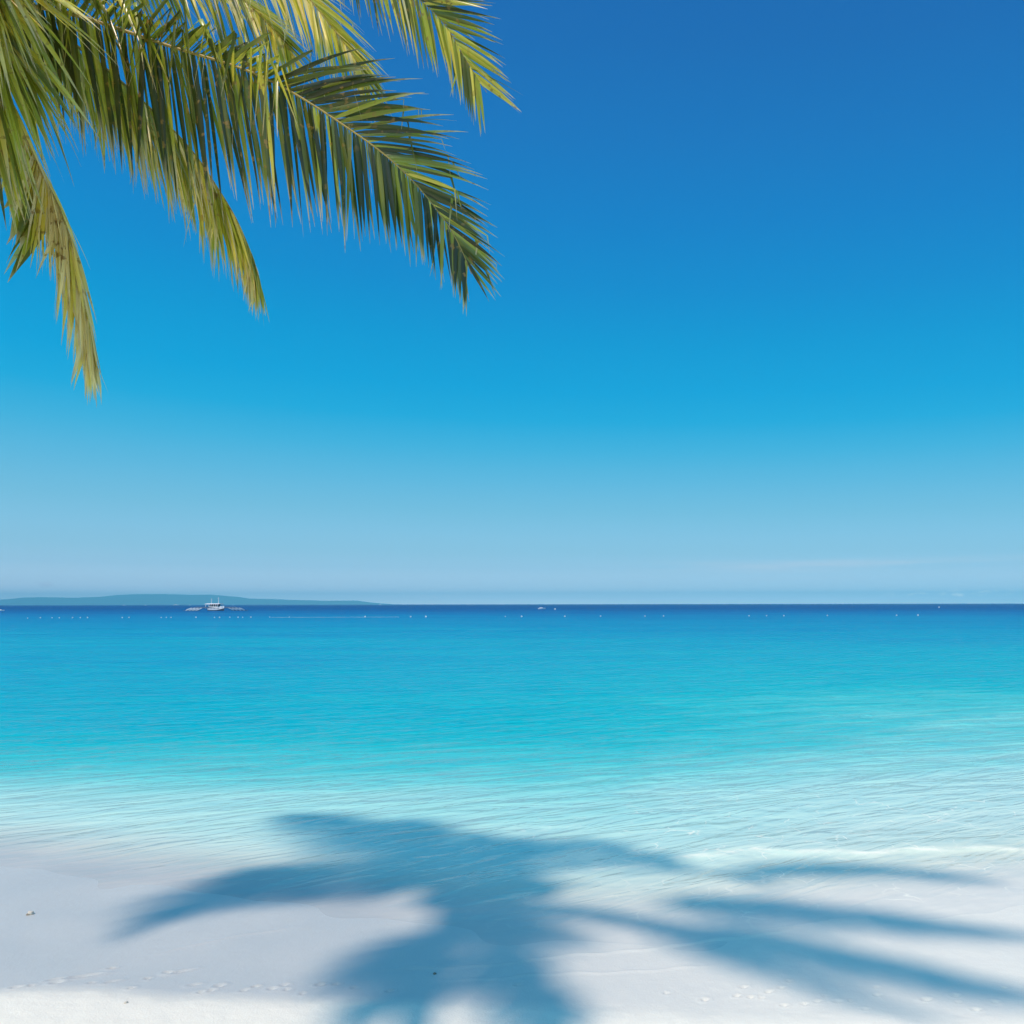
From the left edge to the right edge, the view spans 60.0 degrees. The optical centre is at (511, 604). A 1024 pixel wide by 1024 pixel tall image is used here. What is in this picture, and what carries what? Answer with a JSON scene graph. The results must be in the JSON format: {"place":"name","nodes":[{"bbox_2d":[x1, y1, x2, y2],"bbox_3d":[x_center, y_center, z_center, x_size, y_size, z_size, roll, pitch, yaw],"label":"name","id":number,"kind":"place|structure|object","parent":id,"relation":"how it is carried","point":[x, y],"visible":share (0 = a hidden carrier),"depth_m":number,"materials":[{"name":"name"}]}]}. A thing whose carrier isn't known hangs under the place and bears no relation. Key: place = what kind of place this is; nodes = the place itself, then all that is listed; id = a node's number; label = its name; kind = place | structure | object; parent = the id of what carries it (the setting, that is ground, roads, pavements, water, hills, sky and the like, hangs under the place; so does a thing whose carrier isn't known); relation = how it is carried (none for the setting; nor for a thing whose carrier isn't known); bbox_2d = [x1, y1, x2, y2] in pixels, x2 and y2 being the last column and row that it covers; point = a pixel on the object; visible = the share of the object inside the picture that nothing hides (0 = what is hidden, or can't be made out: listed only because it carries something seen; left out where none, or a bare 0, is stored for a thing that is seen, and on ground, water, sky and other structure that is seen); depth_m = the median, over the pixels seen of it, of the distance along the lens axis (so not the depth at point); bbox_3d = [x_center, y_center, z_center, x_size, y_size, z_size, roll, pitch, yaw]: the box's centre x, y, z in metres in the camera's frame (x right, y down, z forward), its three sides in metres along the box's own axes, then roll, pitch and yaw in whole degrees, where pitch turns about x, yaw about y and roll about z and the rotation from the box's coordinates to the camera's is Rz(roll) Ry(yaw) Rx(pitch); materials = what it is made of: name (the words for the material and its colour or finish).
{"place":"outdoors","nodes":[
{"label":"outdoors","id":0,"kind":"place"},
{"bbox_2d":[0,594,382,604],"bbox_3d":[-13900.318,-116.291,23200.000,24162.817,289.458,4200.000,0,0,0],"label":"island","id":1,"kind":"structure","parent":0,"point":[154,599],"depth_m":21610.97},
{"bbox_2d":[0,603,1023,950],"bbox_3d":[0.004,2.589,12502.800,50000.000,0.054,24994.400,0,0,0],"label":"sea water","id":2,"kind":"structure","parent":0,"point":[644,775],"depth_m":14.78,"materials":[{"name":"blue liquid"}]},
{"bbox_2d":[183,597,246,610],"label":"outrigger boat","id":3,"kind":"object","parent":2,"relation":"on","point":[214,607],"visible":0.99,"depth_m":376.16,"materials":[{"name":"paint"}]},
{"bbox_2d":[0,866,1023,1023],"bbox_3d":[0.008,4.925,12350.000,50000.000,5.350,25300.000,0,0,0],"label":"beach sand","id":4,"kind":"structure","parent":0,"point":[78,950],"depth_m":6.25,"materials":[{"name":"white sand"}]},
{"bbox_2d":[0,0,519,406],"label":"coconut palm","id":5,"kind":"object","parent":4,"relation":"on","point":[37,46],"visible":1,"depth_m":4.74,"materials":[{"name":"green plant"}]},
{"bbox_2d":[0,0,1023,603],"label":"sky","id":6,"kind":"structure","parent":0,"point":[753,333],"materials":[{"name":"blue"}]}
]}

